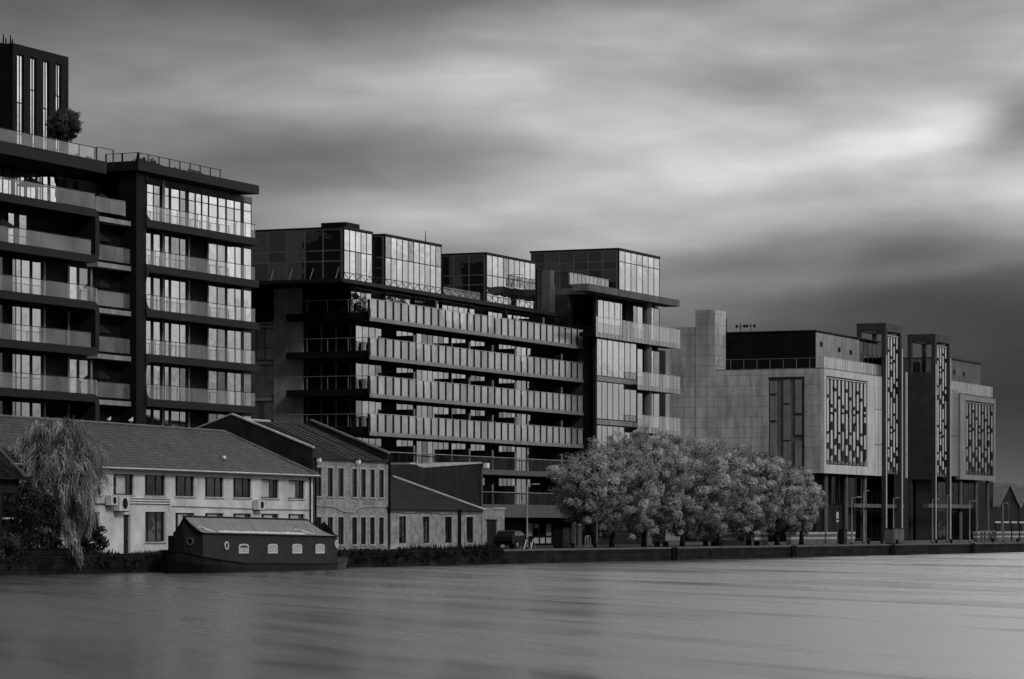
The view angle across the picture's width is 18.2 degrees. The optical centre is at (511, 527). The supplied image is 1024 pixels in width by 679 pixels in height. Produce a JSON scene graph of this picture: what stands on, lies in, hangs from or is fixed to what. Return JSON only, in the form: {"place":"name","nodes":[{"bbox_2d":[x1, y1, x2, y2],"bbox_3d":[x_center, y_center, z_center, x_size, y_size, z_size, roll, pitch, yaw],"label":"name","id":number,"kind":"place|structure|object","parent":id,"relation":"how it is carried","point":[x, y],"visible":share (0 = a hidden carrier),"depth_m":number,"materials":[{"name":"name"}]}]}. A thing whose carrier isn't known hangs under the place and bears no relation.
{"place":"outdoors","nodes":[
{"label":"outdoors","id":0,"kind":"place"},
{"bbox_2d":[0,34,68,153],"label":"office tower","id":1,"kind":"structure","parent":0,"point":[33,89],"depth_m":411.88,"materials":[{"name":"concrete"}]},
{"bbox_2d":[17,54,22,144],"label":"slit window","id":2,"kind":"structure","parent":1,"relation":"in","point":[19,57],"depth_m":409.67,"materials":[{"name":"glass"}]},
{"bbox_2d":[30,58,34,146],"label":"slit window","id":3,"kind":"structure","parent":1,"relation":"in","point":[32,61],"depth_m":412.27,"materials":[{"name":"glass"}]},
{"bbox_2d":[44,61,47,148],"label":"slit window","id":4,"kind":"structure","parent":1,"relation":"in","point":[45,63],"depth_m":415.20,"materials":[{"name":"glass"}]},
{"bbox_2d":[56,64,59,151],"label":"slit window","id":5,"kind":"structure","parent":1,"relation":"in","point":[57,66],"depth_m":417.85,"materials":[{"name":"glass"}]},
{"bbox_2d":[0,552,1023,678],"bbox_3d":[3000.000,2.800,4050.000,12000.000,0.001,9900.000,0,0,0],"label":"water","id":6,"kind":"structure","parent":0,"point":[939,616],"depth_m":95.48,"materials":[{"name":"grey liquid"}]},
{"bbox_2d":[160,515,347,572],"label":"canal barge","id":7,"kind":"object","parent":6,"relation":"on","point":[208,544],"visible":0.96,"depth_m":203.68,"materials":[{"name":"black metal"}]},
{"bbox_2d":[0,542,1023,575],"bbox_3d":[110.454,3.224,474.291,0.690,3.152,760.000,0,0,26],"label":"quay wall","id":8,"kind":"structure","parent":6,"relation":"in","point":[43,566],"depth_m":257.49,"materials":[{"name":"stone"}]},
{"bbox_2d":[7,548,82,555],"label":"garden wall","id":9,"kind":"structure","parent":8,"relation":"on","point":[47,551],"depth_m":190.73,"materials":[{"name":"stone"}]},
{"bbox_2d":[0,548,508,570],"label":"weeds","id":10,"kind":"object","parent":8,"relation":"attached to","point":[108,561],"visible":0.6,"depth_m":225.13,"materials":[{"name":"black plant"}]},
{"bbox_2d":[0,0,1023,483],"label":"sky","id":11,"kind":"structure","parent":0,"point":[833,166],"materials":[{"name":"grey"}]},
{"bbox_2d":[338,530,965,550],"bbox_3d":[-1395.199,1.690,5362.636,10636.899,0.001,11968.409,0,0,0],"label":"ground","id":12,"kind":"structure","parent":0,"point":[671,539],"depth_m":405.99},
{"bbox_2d":[0,448,27,555],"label":"cottage","id":13,"kind":"structure","parent":12,"relation":"on","point":[11,489],"depth_m":189.24,"materials":[{"name":"brick"}]},
{"bbox_2d":[0,529,27,555],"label":"flowering bush","id":14,"kind":"object","parent":12,"relation":"on","point":[13,542],"visible":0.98,"depth_m":188.50,"materials":[{"name":"black plant"}]},
{"bbox_2d":[1,467,49,555],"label":"creeper bush","id":15,"kind":"object","parent":12,"relation":"on","point":[32,501],"visible":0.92,"depth_m":189.22,"materials":[{"name":"black plant"}]},
{"bbox_2d":[19,488,63,549],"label":"garden bush","id":16,"kind":"object","parent":12,"relation":"on","point":[53,517],"visible":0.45,"depth_m":192.35,"materials":[{"name":"black plant"}]},
{"bbox_2d":[2,416,117,570],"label":"weeping tree","id":17,"kind":"object","parent":12,"relation":"on","point":[61,466],"visible":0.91,"depth_m":193.57,"materials":[{"name":"grey plant"}]},
{"bbox_2d":[74,523,109,554],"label":"broadleaf bush","id":18,"kind":"object","parent":12,"relation":"on","point":[99,538],"visible":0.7,"depth_m":196.95,"materials":[{"name":"black plant"}]},
{"bbox_2d":[0,127,258,427],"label":"apartment building","id":19,"kind":"structure","parent":12,"relation":"on","point":[173,271],"depth_m":234.39,"materials":[{"name":"concrete"}]},
{"bbox_2d":[6,212,26,244],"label":"window","id":20,"kind":"structure","parent":19,"relation":"in","point":[18,220],"depth_m":221.70,"materials":[{"name":"glass"}]},
{"bbox_2d":[11,258,42,294],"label":"window","id":21,"kind":"structure","parent":19,"relation":"in","point":[19,267],"depth_m":222.79,"materials":[{"name":"glass"}]},
{"bbox_2d":[11,305,42,342],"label":"window","id":22,"kind":"structure","parent":19,"relation":"in","point":[20,315],"depth_m":222.79,"materials":[{"name":"glass"}]},
{"bbox_2d":[11,353,42,389],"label":"window","id":23,"kind":"structure","parent":19,"relation":"in","point":[20,363],"depth_m":222.79,"materials":[{"name":"glass"}]},
{"bbox_2d":[11,401,42,416],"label":"window","id":24,"kind":"structure","parent":19,"relation":"in","point":[18,408],"depth_m":222.89,"materials":[{"name":"glass"}]},
{"bbox_2d":[0,166,79,205],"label":"window","id":25,"kind":"structure","parent":19,"relation":"in","point":[49,193],"depth_m":228.79,"materials":[{"name":"glass"}]},
{"bbox_2d":[45,105,83,153],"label":"round tree","id":26,"kind":"object","parent":19,"relation":"on","point":[64,124],"visible":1,"depth_m":233.79,"materials":[{"name":"black plant"}]},
{"bbox_2d":[70,266,87,300],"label":"window","id":27,"kind":"structure","parent":19,"relation":"in","point":[78,275],"depth_m":229.16,"materials":[{"name":"glass"}]},
{"bbox_2d":[70,358,87,393],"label":"window","id":28,"kind":"structure","parent":19,"relation":"in","point":[78,367],"depth_m":229.16,"materials":[{"name":"glass"}]},
{"bbox_2d":[146,231,185,269],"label":"window","id":29,"kind":"structure","parent":19,"relation":"in","point":[172,244],"depth_m":240.83,"materials":[{"name":"glass"}]},
{"bbox_2d":[146,276,185,313],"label":"window","id":30,"kind":"structure","parent":19,"relation":"in","point":[173,288],"depth_m":240.83,"materials":[{"name":"glass"}]},
{"bbox_2d":[146,320,185,356],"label":"window","id":31,"kind":"structure","parent":19,"relation":"in","point":[173,332],"depth_m":240.83,"materials":[{"name":"glass"}]},
{"bbox_2d":[146,365,185,400],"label":"window","id":32,"kind":"structure","parent":19,"relation":"in","point":[173,376],"depth_m":240.83,"materials":[{"name":"glass"}]},
{"bbox_2d":[146,409,185,426],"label":"window","id":33,"kind":"structure","parent":19,"relation":"in","point":[153,416],"depth_m":240.77,"materials":[{"name":"glass"}]},
{"bbox_2d":[146,183,251,236],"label":"window","id":34,"kind":"structure","parent":19,"relation":"in","point":[176,199],"depth_m":245.52,"materials":[{"name":"glass"}]},
{"bbox_2d":[209,242,251,279],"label":"window","id":35,"kind":"structure","parent":19,"relation":"in","point":[220,252],"depth_m":249.87,"materials":[{"name":"glass"}]},
{"bbox_2d":[209,285,251,321],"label":"window","id":36,"kind":"structure","parent":19,"relation":"in","point":[219,295],"depth_m":249.87,"materials":[{"name":"glass"}]},
{"bbox_2d":[209,327,251,363],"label":"window","id":37,"kind":"structure","parent":19,"relation":"in","point":[220,338],"depth_m":249.87,"materials":[{"name":"glass"}]},
{"bbox_2d":[209,370,251,405],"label":"window","id":38,"kind":"structure","parent":19,"relation":"in","point":[219,380],"depth_m":249.87,"materials":[{"name":"glass"}]},
{"bbox_2d":[0,414,320,553],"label":"white house","id":39,"kind":"structure","parent":12,"relation":"on","point":[168,477],"depth_m":216.75,"materials":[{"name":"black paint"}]},
{"bbox_2d":[113,474,134,496],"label":"window","id":40,"kind":"structure","parent":39,"relation":"in","point":[122,486],"depth_m":207.35,"materials":[{"name":"grey glass"}]},
{"bbox_2d":[144,475,166,496],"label":"window","id":41,"kind":"structure","parent":39,"relation":"in","point":[154,484],"depth_m":211.86,"materials":[{"name":"black glass"}]},
{"bbox_2d":[145,512,166,542],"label":"window","id":42,"kind":"structure","parent":39,"relation":"in","point":[154,521],"depth_m":211.91,"materials":[{"name":"black glass"}]},
{"bbox_2d":[175,476,195,497],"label":"window","id":43,"kind":"structure","parent":39,"relation":"in","point":[183,484],"depth_m":216.09,"materials":[{"name":"black glass"}]},
{"bbox_2d":[205,477,224,498],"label":"window","id":44,"kind":"structure","parent":39,"relation":"in","point":[213,485],"depth_m":220.67,"materials":[{"name":"black glass"}]},
{"bbox_2d":[233,478,252,498],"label":"window","id":45,"kind":"structure","parent":39,"relation":"in","point":[241,486],"depth_m":225.08,"materials":[{"name":"black glass"}]},
{"bbox_2d":[261,479,279,499],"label":"window","id":46,"kind":"structure","parent":39,"relation":"in","point":[268,486],"depth_m":229.63,"materials":[{"name":"grey glass"}]},
{"bbox_2d":[288,480,305,499],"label":"window","id":47,"kind":"structure","parent":39,"relation":"in","point":[295,487],"depth_m":234.11,"materials":[{"name":"grey glass"}]},
{"bbox_2d":[196,413,390,549],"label":"brick house","id":48,"kind":"structure","parent":12,"relation":"on","point":[351,501],"depth_m":246.05,"materials":[{"name":"grey brick"}]},
{"bbox_2d":[337,466,344,497],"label":"window","id":49,"kind":"structure","parent":48,"relation":"in","point":[339,469],"depth_m":244.56,"materials":[{"name":"black glass"}]},
{"bbox_2d":[82,541,509,554],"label":"grass","id":50,"kind":"structure","parent":12,"relation":"on","point":[425,547],"depth_m":236.70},
{"bbox_2d":[251,222,583,545],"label":"apartment building","id":51,"kind":"structure","parent":12,"relation":"on","point":[477,376],"depth_m":281.68,"materials":[{"name":"concrete"}]},
{"bbox_2d":[251,401,273,421],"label":"window","id":52,"kind":"structure","parent":51,"relation":"in","point":[266,408],"depth_m":273.96,"materials":[{"name":"black glass"}]},
{"bbox_2d":[251,365,273,396],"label":"window","id":53,"kind":"structure","parent":51,"relation":"in","point":[263,380],"depth_m":274.03,"materials":[{"name":"black glass"}]},
{"bbox_2d":[251,328,273,360],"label":"window","id":54,"kind":"structure","parent":51,"relation":"in","point":[262,339],"depth_m":274.03,"materials":[{"name":"black glass"}]},
{"bbox_2d":[307,324,350,351],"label":"window","id":55,"kind":"structure","parent":51,"relation":"in","point":[341,332],"depth_m":271.57,"materials":[{"name":"glass"}]},
{"bbox_2d":[307,362,350,389],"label":"window","id":56,"kind":"structure","parent":51,"relation":"in","point":[340,371],"depth_m":271.57,"materials":[{"name":"glass"}]},
{"bbox_2d":[307,399,350,426],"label":"window","id":57,"kind":"structure","parent":51,"relation":"in","point":[337,411],"depth_m":271.50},
{"bbox_2d":[343,286,371,312],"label":"window","id":58,"kind":"structure","parent":51,"relation":"in","point":[365,294],"depth_m":273.86,"materials":[{"name":"glass"}]},
{"bbox_2d":[354,322,381,350],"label":"window","id":59,"kind":"structure","parent":51,"relation":"in","point":[360,329],"depth_m":272.23,"materials":[{"name":"glass"}]},
{"bbox_2d":[354,360,381,388],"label":"window","id":60,"kind":"structure","parent":51,"relation":"in","point":[361,367],"depth_m":272.23,"materials":[{"name":"glass"}]},
{"bbox_2d":[354,397,381,426],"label":"window","id":61,"kind":"structure","parent":51,"relation":"in","point":[361,405],"depth_m":272.23,"materials":[{"name":"glass"}]},
{"bbox_2d":[415,330,448,358],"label":"window","id":62,"kind":"structure","parent":51,"relation":"in","point":[427,337],"depth_m":284.60,"materials":[{"name":"glass"}]},
{"bbox_2d":[415,366,448,394],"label":"window","id":63,"kind":"structure","parent":51,"relation":"in","point":[421,373],"depth_m":284.60,"materials":[{"name":"glass"}]},
{"bbox_2d":[415,403,448,431],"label":"window","id":64,"kind":"structure","parent":51,"relation":"in","point":[423,410],"depth_m":284.81,"materials":[{"name":"glass"}]},
{"bbox_2d":[415,439,448,462],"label":"window","id":65,"kind":"structure","parent":51,"relation":"in","point":[428,446],"depth_m":284.60,"materials":[{"name":"glass"}]},
{"bbox_2d":[441,301,474,323],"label":"window","id":66,"kind":"structure","parent":51,"relation":"in","point":[444,304],"depth_m":291.92,"materials":[{"name":"glass"}]},
{"bbox_2d":[516,445,525,470],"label":"window","id":67,"kind":"structure","parent":51,"relation":"in","point":[520,449],"depth_m":303.03,"materials":[{"name":"glass"}]},
{"bbox_2d":[516,478,525,504],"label":"window","id":68,"kind":"structure","parent":51,"relation":"in","point":[520,483],"depth_m":302.88,"materials":[{"name":"glass"}]},
{"bbox_2d":[526,345,543,368],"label":"window","id":69,"kind":"structure","parent":51,"relation":"in","point":[533,351],"depth_m":306.00,"materials":[{"name":"glass"}]},
{"bbox_2d":[526,378,543,402],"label":"window","id":70,"kind":"structure","parent":51,"relation":"in","point":[533,385],"depth_m":306.00,"materials":[{"name":"glass"}]},
{"bbox_2d":[526,412,543,436],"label":"window","id":71,"kind":"structure","parent":51,"relation":"in","point":[532,418],"depth_m":306.00,"materials":[{"name":"glass"}]},
{"bbox_2d":[526,445,543,470],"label":"window","id":72,"kind":"structure","parent":51,"relation":"in","point":[532,452],"depth_m":306.00,"materials":[{"name":"glass"}]},
{"bbox_2d":[526,479,543,504],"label":"window","id":73,"kind":"structure","parent":51,"relation":"in","point":[531,488],"depth_m":306.15,"materials":[{"name":"glass"}]},
{"bbox_2d":[528,523,550,542],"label":"shop window","id":74,"kind":"structure","parent":51,"relation":"in","point":[541,532],"depth_m":307.20,"materials":[{"name":"black glass"}]},
{"bbox_2d":[388,475,485,548],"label":"house","id":75,"kind":"structure","parent":12,"relation":"on","point":[421,515],"depth_m":260.60,"materials":[{"name":"grey brick"}]},
{"bbox_2d":[398,515,406,544],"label":"window","id":76,"kind":"structure","parent":75,"relation":"in","point":[402,519],"depth_m":254.49,"materials":[{"name":"black glass"}]},
{"bbox_2d":[422,515,430,543],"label":"window","id":77,"kind":"structure","parent":75,"relation":"in","point":[425,520],"depth_m":258.50,"materials":[{"name":"black glass"}]},
{"bbox_2d":[444,515,452,543],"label":"window","id":78,"kind":"structure","parent":75,"relation":"in","point":[447,518],"depth_m":262.51,"materials":[{"name":"black glass"}]},
{"bbox_2d":[466,515,474,543],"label":"window","id":79,"kind":"structure","parent":75,"relation":"in","point":[469,518],"depth_m":266.77,"materials":[{"name":"black glass"}]},
{"bbox_2d":[529,248,680,544],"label":"apartment building","id":80,"kind":"structure","parent":12,"relation":"on","point":[609,301],"depth_m":319.48,"materials":[{"name":"stone"}]},
{"bbox_2d":[573,298,581,329],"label":"window","id":81,"kind":"structure","parent":80,"relation":"in","point":[577,303],"depth_m":314.56,"materials":[{"name":"glass"}]},
{"bbox_2d":[597,298,623,335],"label":"window","id":82,"kind":"structure","parent":80,"relation":"in","point":[606,308],"depth_m":317.42,"materials":[{"name":"glass"}]},
{"bbox_2d":[597,425,633,449],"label":"window","id":83,"kind":"structure","parent":80,"relation":"in","point":[603,431],"depth_m":314.10,"materials":[{"name":"glass"}]},
{"bbox_2d":[597,338,636,379],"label":"window","id":84,"kind":"structure","parent":80,"relation":"in","point":[615,359],"depth_m":316.02,"materials":[{"name":"glass"}]},
{"bbox_2d":[597,381,636,421],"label":"window","id":85,"kind":"structure","parent":80,"relation":"in","point":[615,401],"depth_m":316.02,"materials":[{"name":"glass"}]},
{"bbox_2d":[632,304,641,337],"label":"window","id":86,"kind":"structure","parent":80,"relation":"in","point":[636,309],"depth_m":323.99,"materials":[{"name":"glass"}]},
{"bbox_2d":[652,308,659,340],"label":"window","id":87,"kind":"structure","parent":80,"relation":"in","point":[655,311],"depth_m":329.09,"materials":[{"name":"glass"}]},
{"bbox_2d":[652,350,659,386],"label":"window","id":88,"kind":"structure","parent":80,"relation":"in","point":[655,354],"depth_m":329.09,"materials":[{"name":"glass"}]},
{"bbox_2d":[652,392,659,427],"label":"window","id":89,"kind":"structure","parent":80,"relation":"in","point":[655,396],"depth_m":328.77,"materials":[{"name":"glass"}]},
{"bbox_2d":[993,483,1020,530],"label":"gabled house","id":90,"kind":"structure","parent":12,"relation":"on","point":[1003,493],"depth_m":467.10,"materials":[{"name":"brick"}]},
{"bbox_2d":[1011,484,1023,530],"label":"gabled house","id":91,"kind":"structure","parent":12,"relation":"on","point":[1018,489],"depth_m":475.79,"materials":[{"name":"brick"}]},
{"bbox_2d":[493,540,1023,548],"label":"pavement","id":92,"kind":"structure","parent":0,"point":[661,545],"depth_m":302.07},
{"bbox_2d":[391,462,482,507],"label":"yard building","id":93,"kind":"structure","parent":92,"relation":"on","point":[463,481],"depth_m":273.76,"materials":[{"name":"brick"}]},
{"bbox_2d":[481,507,505,546],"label":"wall","id":94,"kind":"structure","parent":92,"relation":"on","point":[490,529],"depth_m":271.00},
{"bbox_2d":[485,519,495,546],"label":"door","id":95,"kind":"structure","parent":94,"relation":"in","point":[490,525],"depth_m":270.77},
{"bbox_2d":[493,530,533,547],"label":"parked car","id":96,"kind":"object","parent":92,"relation":"on","point":[508,537],"visible":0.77,"depth_m":259.14,"materials":[{"name":"paint"}]},
{"bbox_2d":[552,528,569,547],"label":"kiosk bin","id":97,"kind":"object","parent":92,"relation":"on","point":[560,537],"visible":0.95,"depth_m":263.40,"materials":[{"name":"black metal"}]},
{"bbox_2d":[545,441,664,546],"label":"street tree","id":98,"kind":"object","parent":92,"relation":"on","point":[587,497],"visible":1,"depth_m":274.96,"materials":[{"name":"grey plant"}]},
{"bbox_2d":[582,423,695,546],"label":"street tree","id":99,"kind":"object","parent":92,"relation":"on","point":[673,476],"visible":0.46,"depth_m":279.71,"materials":[{"name":"grey plant"}]},
{"bbox_2d":[639,431,738,545],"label":"street tree","id":100,"kind":"object","parent":92,"relation":"on","point":[707,485],"visible":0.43,"depth_m":288.31,"materials":[{"name":"grey plant"}]},
{"bbox_2d":[682,434,764,545],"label":"street tree","id":101,"kind":"object","parent":92,"relation":"on","point":[746,492],"visible":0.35,"depth_m":296.40,"materials":[{"name":"grey plant"}]},
{"bbox_2d":[721,532,768,544],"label":"parked car","id":102,"kind":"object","parent":92,"relation":"on","point":[762,537],"depth_m":314.41,"materials":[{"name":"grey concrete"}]},
{"bbox_2d":[722,442,786,541],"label":"street tree","id":103,"kind":"object","parent":92,"relation":"on","point":[770,497],"visible":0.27,"depth_m":303.06,"materials":[{"name":"grey plant"}]},
{"bbox_2d":[748,455,808,544],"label":"street tree","id":104,"kind":"object","parent":92,"relation":"on","point":[794,481],"visible":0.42,"depth_m":308.79,"materials":[{"name":"grey plant"}]},
{"bbox_2d":[779,469,826,544],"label":"street tree","id":105,"kind":"object","parent":92,"relation":"on","point":[814,502],"visible":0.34,"depth_m":317.07,"materials":[{"name":"grey plant"}]},
{"bbox_2d":[786,532,824,543],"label":"planter wall","id":106,"kind":"structure","parent":92,"relation":"on","point":[815,538],"depth_m":328.42,"materials":[{"name":"grey concrete"}]},
{"bbox_2d":[824,532,855,543],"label":"planter wall","id":107,"kind":"structure","parent":92,"relation":"on","point":[830,537],"depth_m":337.65,"materials":[{"name":"grey concrete"}]},
{"bbox_2d":[884,528,904,543],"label":"utility cabinet","id":108,"kind":"object","parent":92,"relation":"on","point":[891,535],"visible":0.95,"depth_m":335.27,"materials":[{"name":"grey metal"}]},
{"bbox_2d":[991,531,1023,541],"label":"planter wall","id":109,"kind":"structure","parent":92,"relation":"on","point":[1007,535],"depth_m":389.64,"materials":[{"name":"grey concrete"}]},
{"bbox_2d":[669,309,907,541],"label":"stone building","id":110,"kind":"structure","parent":0,"point":[829,410],"depth_m":388.04,"materials":[{"name":"stone"}]},
{"bbox_2d":[830,476,879,538],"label":"window","id":111,"kind":"structure","parent":110,"relation":"in","point":[836,482],"depth_m":402.04,"materials":[{"name":"glass"}]},
{"bbox_2d":[859,341,880,374],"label":"window","id":112,"kind":"structure","parent":110,"relation":"in","point":[870,353],"depth_m":406.38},
{"bbox_2d":[881,334,997,539],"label":"stone building","id":113,"kind":"structure","parent":0,"point":[951,430],"depth_m":432.75,"materials":[{"name":"stone"}]},
{"bbox_2d":[937,481,973,537],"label":"window","id":114,"kind":"structure","parent":113,"relation":"in","point":[967,488],"depth_m":442.74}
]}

